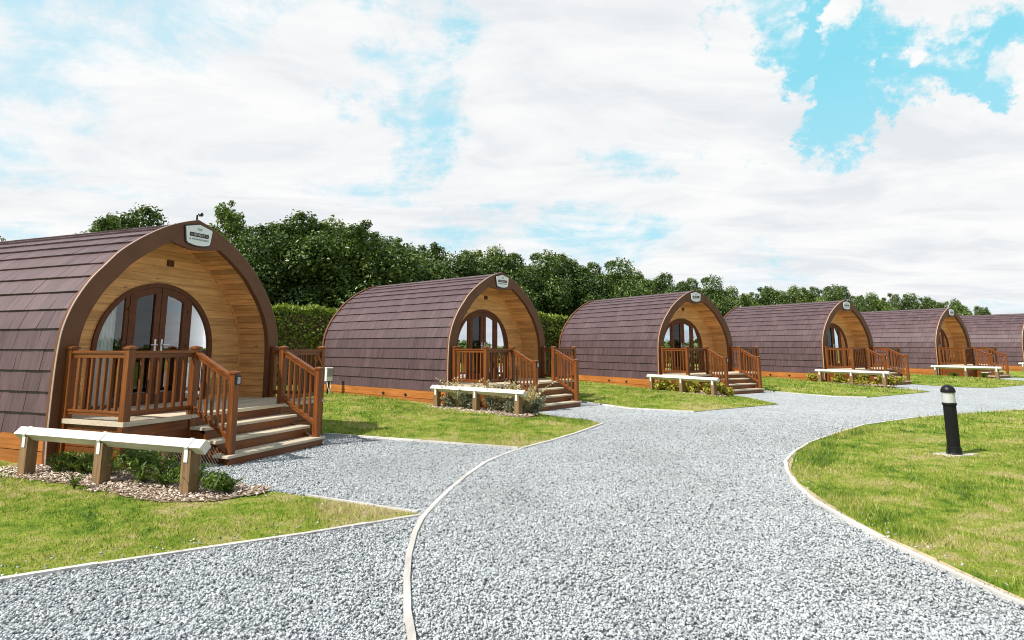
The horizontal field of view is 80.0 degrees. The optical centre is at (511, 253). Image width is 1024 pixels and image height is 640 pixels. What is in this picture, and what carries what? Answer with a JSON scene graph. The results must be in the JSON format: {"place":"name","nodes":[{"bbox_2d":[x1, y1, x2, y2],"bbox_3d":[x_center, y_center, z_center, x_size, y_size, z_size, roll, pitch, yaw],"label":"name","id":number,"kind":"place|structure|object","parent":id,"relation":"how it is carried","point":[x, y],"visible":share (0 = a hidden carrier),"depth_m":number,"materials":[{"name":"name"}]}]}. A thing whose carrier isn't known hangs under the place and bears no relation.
{"place":"outdoors","nodes":[
{"label":"outdoors","id":0,"kind":"place"},
{"bbox_2d":[0,407,1023,639],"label":"gravel","id":1,"kind":"structure","parent":0,"point":[591,533],"depth_m":4.65,"materials":[{"name":"grey gravel"}]},
{"bbox_2d":[0,377,1023,639],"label":"gravel drive","id":2,"kind":"structure","parent":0,"point":[968,399],"depth_m":4.88,"materials":[{"name":"grey gravel"}]},
{"bbox_2d":[0,213,326,472],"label":"camping pod","id":3,"kind":"object","parent":2,"relation":"on","point":[167,330],"visible":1,"depth_m":9.67,"materials":[{"name":"wood"}]},
{"bbox_2d":[120,288,162,402],"bbox_3d":[-6.226,1.524,10.254,0.121,1.932,0.596,-3,-9,21],"label":"door","id":4,"kind":"structure","parent":3,"relation":"in","point":[157,292],"depth_m":10.40,"materials":[{"name":"brown wood"}]},
{"bbox_2d":[153,288,190,400],"bbox_3d":[-6.002,1.610,10.813,0.121,1.932,0.596,-3,-9,21],"label":"door","id":5,"kind":"structure","parent":3,"relation":"in","point":[185,312],"depth_m":10.86,"materials":[{"name":"brown wood"}]},
{"bbox_2d":[197,312,206,396],"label":"side window","id":6,"kind":"structure","parent":3,"relation":"in","point":[201,335],"depth_m":11.41,"materials":[{"name":"clear glass"}]},
{"bbox_2d":[0,513,421,581],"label":"edging board","id":7,"kind":"object","parent":2,"relation":"on","point":[81,566],"visible":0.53,"depth_m":4.85,"materials":[{"name":"white concrete"}]},
{"bbox_2d":[325,367,332,393],"bbox_3d":[-5.645,4.016,18.780,0.230,0.975,0.177,7,-11,-40],"label":"hookup box","id":8,"kind":"object","parent":2,"relation":"on","point":[328,375],"visible":0.88,"depth_m":18.77,"materials":[{"name":"white plastic"}]},
{"bbox_2d":[306,494,417,512],"bbox_3d":[-1.588,2.622,6.339,1.483,0.059,0.035,-5,-10,27],"label":"edging board","id":9,"kind":"object","parent":2,"relation":"on","point":[357,502],"visible":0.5,"depth_m":6.33,"materials":[{"name":"white concrete"}]},
{"bbox_2d":[271,302,571,385],"bbox_3d":[2.023,4.473,29.936,55.807,3.494,1.446,5,-10,-30],"label":"hedge","id":10,"kind":"object","parent":2,"relation":"on","point":[296,329],"visible":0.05,"depth_m":23.76,"materials":[{"name":"green plant"}]},
{"bbox_2d":[324,433,518,448],"bbox_3d":[-1.689,3.267,10.581,3.923,0.069,0.051,-4,-10,24],"label":"edging board","id":11,"kind":"object","parent":2,"relation":"on","point":[419,440],"visible":0.61,"depth_m":10.52,"materials":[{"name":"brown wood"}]},
{"bbox_2d":[322,268,581,411],"bbox_3d":[-1.811,2.579,19.006,8.144,3.965,4.200,-7,-11,40],"label":"camping pod","id":12,"kind":"object","parent":2,"relation":"on","point":[414,341],"visible":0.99,"depth_m":17.99,"materials":[{"name":"brown wood"}]},
{"bbox_2d":[457,321,466,378],"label":"side window","id":13,"kind":"structure","parent":12,"relation":"in","point":[462,341],"depth_m":17.54,"materials":[{"name":"clear glass"}]},
{"bbox_2d":[469,312,482,378],"bbox_3d":[-1.055,2.701,17.924,0.121,1.932,0.596,-7,-11,40],"label":"door","id":14,"kind":"structure","parent":12,"relation":"in","point":[480,315],"depth_m":18.01,"materials":[{"name":"wood"}]},
{"bbox_2d":[483,312,496,377],"bbox_3d":[-0.658,2.770,18.377,0.121,1.932,0.596,-7,-11,40],"label":"door","id":15,"kind":"structure","parent":12,"relation":"in","point":[489,321],"depth_m":18.44,"materials":[{"name":"wood"}]},
{"bbox_2d":[497,321,505,376],"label":"side window","id":16,"kind":"structure","parent":12,"relation":"in","point":[501,344],"depth_m":18.79,"materials":[{"name":"clear glass"}]},
{"bbox_2d":[403,423,603,639],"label":"edging board","id":17,"kind":"object","parent":2,"relation":"on","point":[409,624],"visible":0.69,"depth_m":4.98,"materials":[{"name":"white concrete"}]},
{"bbox_2d":[582,401,693,411],"bbox_3d":[3.116,4.191,16.584,0.580,0.064,3.832,8,-12,-41],"label":"edging board","id":18,"kind":"object","parent":2,"relation":"on","point":[637,408],"visible":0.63,"depth_m":16.07,"materials":[{"name":"brown wood"}]},
{"bbox_2d":[559,286,764,394],"bbox_3d":[6.016,3.496,24.985,4.200,3.965,8.144,6,-10,-32],"label":"camping pod","id":19,"kind":"object","parent":2,"relation":"on","point":[634,341],"visible":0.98,"depth_m":24.03,"materials":[{"name":"brown wood"}]},
{"bbox_2d":[664,327,670,369],"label":"side window","id":20,"kind":"structure","parent":19,"relation":"in","point":[667,344],"depth_m":23.49,"materials":[{"name":"clear glass"}]},
{"bbox_2d":[671,321,682,370],"bbox_3d":[6.434,3.592,23.732,0.596,1.932,0.121,6,-10,-32],"label":"door","id":21,"kind":"structure","parent":19,"relation":"in","point":[677,322],"depth_m":23.79,"materials":[{"name":"wood"}]},
{"bbox_2d":[682,321,693,369],"bbox_3d":[6.948,3.641,24.054,0.596,1.932,0.121,6,-10,-32],"label":"door","id":22,"kind":"structure","parent":19,"relation":"in","point":[687,340],"depth_m":24.11,"materials":[{"name":"wood"}]},
{"bbox_2d":[693,328,700,369],"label":"side window","id":23,"kind":"structure","parent":19,"relation":"in","point":[695,336],"depth_m":24.36,"materials":[{"name":"clear glass"}]},
{"bbox_2d":[765,390,866,397],"bbox_3d":[10.196,4.869,21.003,0.573,0.064,3.648,6,-11,-34],"label":"edging board","id":24,"kind":"object","parent":2,"relation":"on","point":[820,395],"visible":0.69,"depth_m":20.33,"materials":[{"name":"grey concrete"}]},
{"bbox_2d":[723,297,911,384],"bbox_3d":[14.540,4.248,29.885,4.200,3.965,8.144,5,-10,-31],"label":"camping pod","id":25,"kind":"object","parent":2,"relation":"on","point":[799,341],"visible":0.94,"depth_m":28.89,"materials":[{"name":"brown wood"}]},
{"bbox_2d":[826,325,835,365],"bbox_3d":[14.942,4.341,28.621,0.596,1.932,0.121,5,-10,-31],"label":"door","id":26,"kind":"structure","parent":25,"relation":"in","point":[831,328],"depth_m":28.73,"materials":[{"name":"wood"}]},
{"bbox_2d":[832,325,842,365],"bbox_3d":[15.460,4.390,28.936,0.596,1.932,0.121,5,-10,-31],"label":"door","id":27,"kind":"structure","parent":25,"relation":"in","point":[836,331],"depth_m":28.98,"materials":[{"name":"wood"}]},
{"bbox_2d":[840,331,847,365],"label":"side window","id":28,"kind":"structure","parent":25,"relation":"in","point":[843,343],"depth_m":29.25,"materials":[{"name":"clear glass"}]},
{"bbox_2d":[784,409,1023,606],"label":"edging board","id":29,"kind":"object","parent":2,"relation":"on","point":[957,574],"visible":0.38,"depth_m":5.18,"materials":[{"name":"white concrete"}]},
{"bbox_2d":[860,305,1010,377],"bbox_3d":[23.456,5.108,35.493,4.200,3.965,8.144,5,-10,-32],"label":"camping pod","id":30,"kind":"object","parent":2,"relation":"on","point":[924,339],"visible":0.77,"depth_m":34.05,"materials":[{"name":"brown wood"}]},
{"bbox_2d":[939,329,945,362],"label":"door","id":31,"kind":"structure","parent":30,"relation":"in","point":[941,339],"depth_m":34.61,"materials":[{"name":"wood"}]},
{"bbox_2d":[944,335,948,362],"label":"side window","id":32,"kind":"structure","parent":30,"relation":"in","point":[945,341],"depth_m":34.87,"materials":[{"name":"clear glass"}]},
{"bbox_2d":[960,313,1023,370],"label":"camping pod","id":33,"kind":"object","parent":2,"relation":"on","point":[1003,333],"visible":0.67,"depth_m":39.47,"materials":[{"name":"brown wood"}]},
{"bbox_2d":[0,370,1023,576],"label":"lawn","id":34,"kind":"structure","parent":0,"point":[1016,374],"depth_m":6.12,"materials":[{"name":"green plant"}]},
{"bbox_2d":[53,470,86,488],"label":"grass tuft","id":35,"kind":"object","parent":34,"relation":"on","point":[73,482],"visible":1,"depth_m":6.89,"materials":[{"name":"green plant"}]},
{"bbox_2d":[9,466,269,501],"bbox_3d":[-4.719,2.730,7.346,4.019,0.001,1.540,-6,-11,34],"label":"mulch bed","id":36,"kind":"object","parent":34,"relation":"on","point":[186,497],"visible":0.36,"depth_m":6.75,"materials":[{"name":"brown"}]},
{"bbox_2d":[48,459,78,471],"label":"fern","id":37,"kind":"object","parent":36,"relation":"on","point":[56,467],"visible":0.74,"depth_m":7.72,"materials":[{"name":"green plant"}]},
{"bbox_2d":[45,451,88,470],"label":"shrub","id":38,"kind":"object","parent":36,"relation":"on","point":[72,457],"visible":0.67,"depth_m":7.76,"materials":[{"name":"green plant"}]},
{"bbox_2d":[58,460,92,473],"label":"fern","id":39,"kind":"object","parent":36,"relation":"on","point":[80,469],"visible":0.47,"depth_m":7.55,"materials":[{"name":"green plant"}]},
{"bbox_2d":[76,452,120,473],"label":"shrub","id":40,"kind":"object","parent":36,"relation":"on","point":[86,463],"visible":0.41,"depth_m":7.55,"materials":[{"name":"green plant"}]},
{"bbox_2d":[14,426,210,494],"bbox_3d":[-4.810,2.456,7.181,3.148,0.683,0.175,-3,-9,21],"label":"knee rail","id":41,"kind":"object","parent":36,"relation":"on","point":[192,450],"visible":0.94,"depth_m":7.12,"materials":[{"name":"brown wood"}]},
{"bbox_2d":[109,459,163,482],"bbox_3d":[-4.375,2.572,7.109,0.586,0.276,0.429,7,-11,-40],"label":"fern","id":42,"kind":"object","parent":36,"relation":"on","point":[142,479],"visible":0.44,"depth_m":7.09,"materials":[{"name":"green plant"}]},
{"bbox_2d":[104,448,173,471],"bbox_3d":[-4.473,2.489,7.296,0.537,0.479,0.747,-6,-11,36],"label":"shrub","id":43,"kind":"object","parent":36,"relation":"on","point":[131,454],"visible":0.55,"depth_m":7.21,"materials":[{"name":"green plant"}]},
{"bbox_2d":[80,446,217,470],"bbox_3d":[-4.815,2.630,7.880,3.104,0.450,0.098,-5,-10,29],"label":"wire netting","id":44,"kind":"object","parent":36,"relation":"on","point":[164,453],"visible":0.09,"depth_m":7.61,"materials":[{"name":"metal"}]},
{"bbox_2d":[125,452,180,483],"bbox_3d":[-4.091,2.518,7.109,0.731,0.366,0.438,4,-10,-26],"label":"shrub","id":45,"kind":"object","parent":36,"relation":"on","point":[159,465],"visible":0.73,"depth_m":7.06,"materials":[{"name":"green plant"}]},
{"bbox_2d":[139,467,173,486],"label":"fern","id":46,"kind":"object","parent":36,"relation":"on","point":[159,477],"visible":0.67,"depth_m":6.91,"materials":[{"name":"green plant"}]},
{"bbox_2d":[163,459,213,482],"bbox_3d":[-3.678,2.517,6.914,0.352,0.311,0.578,-2,-9,11],"label":"shrub","id":47,"kind":"object","parent":36,"relation":"on","point":[175,474],"visible":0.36,"depth_m":6.80,"materials":[{"name":"green plant"}]},
{"bbox_2d":[199,469,234,493],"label":"shrub","id":48,"kind":"object","parent":36,"relation":"on","point":[220,478],"visible":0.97,"depth_m":6.59,"materials":[{"name":"green plant"}]},
{"bbox_2d":[217,477,244,493],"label":"fern","id":49,"kind":"object","parent":36,"relation":"on","point":[228,490],"visible":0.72,"depth_m":6.66,"materials":[{"name":"green plant"}]},
{"bbox_2d":[0,381,896,502],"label":"bark chips","id":50,"kind":"object","parent":36,"relation":"on","point":[86,480],"visible":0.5,"depth_m":7.03,"materials":[{"name":"beige wood"}]},
{"bbox_2d":[208,200,249,252],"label":"slender tree","id":51,"kind":"object","parent":34,"relation":"on","point":[227,216],"visible":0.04,"depth_m":29.74,"materials":[{"name":"green plant"}]},
{"bbox_2d":[279,214,369,295],"bbox_3d":[-9.973,2.200,31.045,6.041,8.566,6.957,1,-9,-3],"label":"broadleaf tree","id":52,"kind":"object","parent":34,"relation":"on","point":[341,227],"visible":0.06,"depth_m":29.45,"materials":[{"name":"green plant"}]},
{"bbox_2d":[279,219,429,315],"bbox_3d":[-7.959,2.275,29.276,8.199,7.866,7.344,-7,-11,38],"label":"broadleaf tree","id":53,"kind":"object","parent":34,"relation":"on","point":[359,235],"visible":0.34,"depth_m":27.61,"materials":[{"name":"green plant"}]},
{"bbox_2d":[384,251,445,284],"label":"broadleaf tree","id":54,"kind":"object","parent":34,"relation":"on","point":[425,262],"visible":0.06,"depth_m":29.53,"materials":[{"name":"green plant"}]},
{"bbox_2d":[458,244,540,294],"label":"broadleaf tree","id":55,"kind":"object","parent":34,"relation":"on","point":[496,255],"visible":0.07,"depth_m":34.19,"materials":[{"name":"green plant"}]},
{"bbox_2d":[483,409,538,416],"bbox_3d":[-0.510,3.871,15.148,3.684,0.001,2.007,-7,-11,39],"label":"mulch bed","id":56,"kind":"object","parent":34,"relation":"on","point":[516,415],"visible":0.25,"depth_m":13.71,"materials":[{"name":"brown"}]},
{"bbox_2d":[438,392,465,407],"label":"grey shrub","id":57,"kind":"object","parent":56,"relation":"on","point":[449,401],"visible":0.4,"depth_m":15.47,"materials":[{"name":"green plant"}]},
{"bbox_2d":[438,376,483,406],"bbox_3d":[-1.306,3.554,15.425,1.191,0.853,0.904,3,-9,-17],"label":"dry plant","id":58,"kind":"object","parent":56,"relation":"on","point":[455,394],"visible":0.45,"depth_m":15.40,"materials":[{"name":"beige plant"}]},
{"bbox_2d":[454,388,481,408],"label":"grey shrub","id":59,"kind":"object","parent":56,"relation":"on","point":[466,397],"visible":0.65,"depth_m":14.96,"materials":[{"name":"green plant"}]},
{"bbox_2d":[430,385,526,414],"bbox_3d":[-0.885,3.595,14.707,3.110,0.713,0.175,-7,-11,40],"label":"knee rail","id":60,"kind":"object","parent":56,"relation":"on","point":[476,392],"visible":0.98,"depth_m":14.62,"materials":[{"name":"white wood"}]},
{"bbox_2d":[480,395,504,410],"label":"grey shrub","id":61,"kind":"object","parent":56,"relation":"on","point":[492,403],"visible":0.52,"depth_m":14.58,"materials":[{"name":"green plant"}]},
{"bbox_2d":[482,379,521,409],"bbox_3d":[-0.328,3.439,14.670,1.171,0.852,0.955,6,-10,-33],"label":"dry plant","id":62,"kind":"object","parent":56,"relation":"on","point":[505,385],"visible":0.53,"depth_m":14.56,"materials":[{"name":"beige plant"}]},
{"bbox_2d":[502,397,522,413],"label":"grey shrub","id":63,"kind":"object","parent":56,"relation":"on","point":[508,404],"visible":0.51,"depth_m":14.20,"materials":[{"name":"green plant"}]},
{"bbox_2d":[509,380,556,413],"bbox_3d":[0.495,3.353,14.073,1.141,0.841,1.079,0,-9,0],"label":"dry plant","id":64,"kind":"object","parent":56,"relation":"on","point":[532,396],"visible":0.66,"depth_m":14.05,"materials":[{"name":"beige plant"}]},
{"bbox_2d":[522,391,545,412],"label":"grey shrub","id":65,"kind":"object","parent":56,"relation":"on","point":[538,403],"visible":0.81,"depth_m":14.04,"materials":[{"name":"green plant"}]},
{"bbox_2d":[562,257,647,315],"bbox_3d":[5.149,3.808,36.585,5.765,7.027,6.436,2,-9,-10],"label":"broadleaf tree","id":66,"kind":"object","parent":34,"relation":"on","point":[599,284],"visible":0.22,"depth_m":35.50,"materials":[{"name":"green plant"}]},
{"bbox_2d":[600,267,658,298],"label":"broadleaf tree","id":67,"kind":"object","parent":34,"relation":"on","point":[639,278],"visible":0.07,"depth_m":38.42,"materials":[{"name":"green plant"}]},
{"bbox_2d":[709,286,761,313],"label":"broadleaf tree","id":68,"kind":"object","parent":34,"relation":"on","point":[737,301],"visible":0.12,"depth_m":41.73,"materials":[{"name":"green plant"}]},
{"bbox_2d":[819,286,868,311],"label":"broadleaf tree","id":69,"kind":"object","parent":34,"relation":"on","point":[858,303],"visible":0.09,"depth_m":50.16,"materials":[{"name":"green plant"}]},
{"bbox_2d":[847,383,895,386],"bbox_3d":[14.644,5.521,25.770,1.854,0.001,3.659,5,-10,-31],"label":"mulch bed","id":70,"kind":"object","parent":34,"relation":"on","point":[872,385],"visible":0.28,"depth_m":24.60,"materials":[{"name":"brown wood"}]},
{"bbox_2d":[806,372,823,381],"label":"yellow shrub","id":71,"kind":"object","parent":70,"relation":"on","point":[812,375],"visible":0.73,"depth_m":26.90,"materials":[{"name":"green plant"}]},
{"bbox_2d":[830,374,846,382],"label":"yellow shrub","id":72,"kind":"object","parent":70,"relation":"on","point":[840,377],"visible":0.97,"depth_m":25.99,"materials":[{"name":"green plant"}]},
{"bbox_2d":[815,369,890,387],"bbox_3d":[14.184,5.250,25.499,0.175,0.713,3.110,5,-10,-31],"label":"knee rail","id":73,"kind":"object","parent":70,"relation":"on","point":[851,373],"visible":0.97,"depth_m":25.40,"materials":[{"name":"white wood"}]},
{"bbox_2d":[847,374,861,383],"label":"yellow shrub","id":74,"kind":"object","parent":70,"relation":"on","point":[856,378],"visible":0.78,"depth_m":25.48,"materials":[{"name":"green plant"}]},
{"bbox_2d":[858,375,879,385],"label":"yellow shrub","id":75,"kind":"object","parent":70,"relation":"on","point":[864,379],"visible":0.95,"depth_m":25.14,"materials":[{"name":"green plant"}]},
{"bbox_2d":[876,375,890,384],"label":"yellow shrub","id":76,"kind":"object","parent":70,"relation":"on","point":[879,378],"visible":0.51,"depth_m":24.81,"materials":[{"name":"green plant"}]},
{"bbox_2d":[887,374,904,385],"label":"yellow shrub","id":77,"kind":"object","parent":70,"relation":"on","point":[894,381],"visible":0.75,"depth_m":24.46,"materials":[{"name":"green plant"}]},
{"bbox_2d":[871,292,924,311],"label":"broadleaf tree","id":78,"kind":"object","parent":34,"relation":"on","point":[904,303],"visible":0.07,"depth_m":54.76,"materials":[{"name":"green plant"}]},
{"bbox_2d":[931,365,1001,378],"bbox_3d":[23.134,6.110,31.104,0.175,0.713,3.110,5,-10,-32],"label":"knee rail","id":79,"kind":"object","parent":34,"relation":"on","point":[966,368],"visible":0.94,"depth_m":31.02,"materials":[{"name":"white wood"}]},
{"label":"mulch bed","id":80,"kind":"structure","parent":34,"relation":"on","visible":0},
{"bbox_2d":[650,379,672,389],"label":"yellow shrub","id":81,"kind":"object","parent":80,"relation":"on","point":[660,384],"visible":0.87,"depth_m":21.51,"materials":[{"name":"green plant"}]},
{"bbox_2d":[665,381,688,391],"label":"yellow shrub","id":82,"kind":"object","parent":80,"relation":"on","point":[670,387],"visible":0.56,"depth_m":21.09,"materials":[{"name":"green plant"}]},
{"bbox_2d":[646,374,719,395],"bbox_3d":[5.715,4.498,20.595,0.175,0.713,3.110,6,-10,-32],"label":"knee rail","id":83,"kind":"object","parent":80,"relation":"on","point":[713,381],"visible":0.93,"depth_m":20.50,"materials":[{"name":"white wood"}]},
{"bbox_2d":[685,381,700,392],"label":"yellow shrub","id":84,"kind":"object","parent":80,"relation":"on","point":[693,387],"visible":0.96,"depth_m":20.40,"materials":[{"name":"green plant"}]},
{"bbox_2d":[701,383,720,394],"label":"yellow shrub","id":85,"kind":"object","parent":80,"relation":"on","point":[706,388],"visible":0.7,"depth_m":19.82,"materials":[{"name":"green plant"}]},
{"bbox_2d":[717,382,734,395],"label":"yellow shrub","id":86,"kind":"object","parent":80,"relation":"on","point":[724,389],"visible":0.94,"depth_m":19.58,"materials":[{"name":"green plant"}]},
{"bbox_2d":[0,0,1023,315],"label":"sky","id":87,"kind":"structure","parent":0,"point":[861,146],"materials":[{"name":"white"}]},
{"bbox_2d":[786,408,1023,600],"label":"lawn","id":88,"kind":"structure","parent":0,"point":[970,560],"depth_m":6.95,"materials":[{"name":"green plant"}]},
{"bbox_2d":[933,452,977,456],"bbox_3d":[6.599,2.989,9.016,0.686,0.046,0.327,0,-9,0],"label":"concrete pad","id":89,"kind":"object","parent":88,"relation":"on","point":[945,454],"visible":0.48,"depth_m":8.98,"materials":[{"name":"beige concrete"}]},
{"bbox_2d":[940,385,962,454],"bbox_3d":[6.550,2.490,9.098,0.250,1.036,0.250,0,-9,0],"label":"bollard light","id":90,"kind":"object","parent":89,"relation":"on","point":[949,404],"visible":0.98,"depth_m":9.04,"materials":[{"name":"black paint"}]},
{"label":"ground","id":91,"kind":"structure","parent":0,"visible":0},
{"bbox_2d":[75,202,175,233],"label":"broadleaf tree","id":92,"kind":"object","parent":91,"relation":"on","point":[109,222],"visible":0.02,"depth_m":26.17,"materials":[{"name":"green plant"}]},
{"bbox_2d":[228,220,333,314],"bbox_3d":[-11.489,2.211,26.961,6.552,7.272,5.869,7,-11,-38],"label":"broadleaf tree","id":93,"kind":"object","parent":91,"relation":"on","point":[264,266],"visible":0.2,"depth_m":26.21,"materials":[{"name":"green plant"}]},
{"bbox_2d":[242,209,351,315],"bbox_3d":[-10.142,2.027,28.867,5.608,8.239,5.920,-3,-9,20],"label":"broadleaf tree","id":94,"kind":"object","parent":91,"relation":"on","point":[272,228],"visible":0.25,"depth_m":27.55,"materials":[{"name":"green plant"}]},
{"bbox_2d":[351,236,439,286],"bbox_3d":[-6.085,2.752,31.028,5.093,7.440,4.824,-7,-11,37],"label":"broadleaf tree","id":95,"kind":"object","parent":91,"relation":"on","point":[423,249],"visible":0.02,"depth_m":31.00,"materials":[{"name":"green plant"}]},
{"bbox_2d":[418,242,480,281],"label":"broadleaf tree","id":96,"kind":"object","parent":91,"relation":"on","point":[433,252],"visible":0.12,"depth_m":31.48,"materials":[{"name":"green plant"}]},
{"bbox_2d":[441,251,495,278],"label":"broadleaf tree","id":97,"kind":"object","parent":91,"relation":"on","point":[489,267],"visible":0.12,"depth_m":32.11,"materials":[{"name":"green plant"}]},
{"bbox_2d":[491,249,574,321],"bbox_3d":[0.469,3.341,33.926,5.526,7.149,6.169,5,-10,-31],"label":"broadleaf tree","id":98,"kind":"object","parent":91,"relation":"on","point":[538,274],"visible":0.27,"depth_m":33.07,"materials":[{"name":"green plant"}]},
{"bbox_2d":[521,252,593,321],"bbox_3d":[2.633,3.535,35.697,5.296,7.303,5.017,4,-10,-25],"label":"broadleaf tree","id":99,"kind":"object","parent":91,"relation":"on","point":[567,267],"visible":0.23,"depth_m":34.73,"materials":[{"name":"green plant"}]},
{"bbox_2d":[641,272,691,293],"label":"broadleaf tree","id":100,"kind":"object","parent":91,"relation":"on","point":[662,280],"visible":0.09,"depth_m":39.11,"materials":[{"name":"green plant"}]},
{"bbox_2d":[676,274,733,316],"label":"broadleaf tree","id":101,"kind":"object","parent":91,"relation":"on","point":[714,289],"visible":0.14,"depth_m":41.20,"materials":[{"name":"green plant"}]},
{"bbox_2d":[743,286,791,305],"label":"broadleaf tree","id":102,"kind":"object","parent":91,"relation":"on","point":[775,296],"visible":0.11,"depth_m":43.87,"materials":[{"name":"green plant"}]},
{"bbox_2d":[778,285,827,303],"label":"broadleaf tree","id":103,"kind":"object","parent":91,"relation":"on","point":[797,295],"visible":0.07,"depth_m":47.20,"materials":[{"name":"green plant"}]},
{"bbox_2d":[793,283,843,303],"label":"broadleaf tree","id":104,"kind":"object","parent":91,"relation":"on","point":[831,297],"visible":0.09,"depth_m":47.74,"materials":[{"name":"green plant"}]},
{"bbox_2d":[851,292,897,311],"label":"broadleaf tree","id":105,"kind":"object","parent":91,"relation":"on","point":[873,304],"visible":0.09,"depth_m":50.41,"materials":[{"name":"green plant"}]},
{"bbox_2d":[918,296,944,308],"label":"broadleaf tree","id":106,"kind":"object","parent":91,"relation":"on","point":[929,302],"visible":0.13,"depth_m":55.24,"materials":[{"name":"green plant"}]},
{"bbox_2d":[937,298,971,315],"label":"broadleaf tree","id":107,"kind":"object","parent":91,"relation":"on","point":[958,307],"visible":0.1,"depth_m":59.15,"materials":[{"name":"green plant"}]},
{"bbox_2d":[969,305,991,314],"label":"broadleaf tree","id":108,"kind":"object","parent":91,"relation":"on","point":[980,310],"visible":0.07,"depth_m":62.64,"materials":[{"name":"green plant"}]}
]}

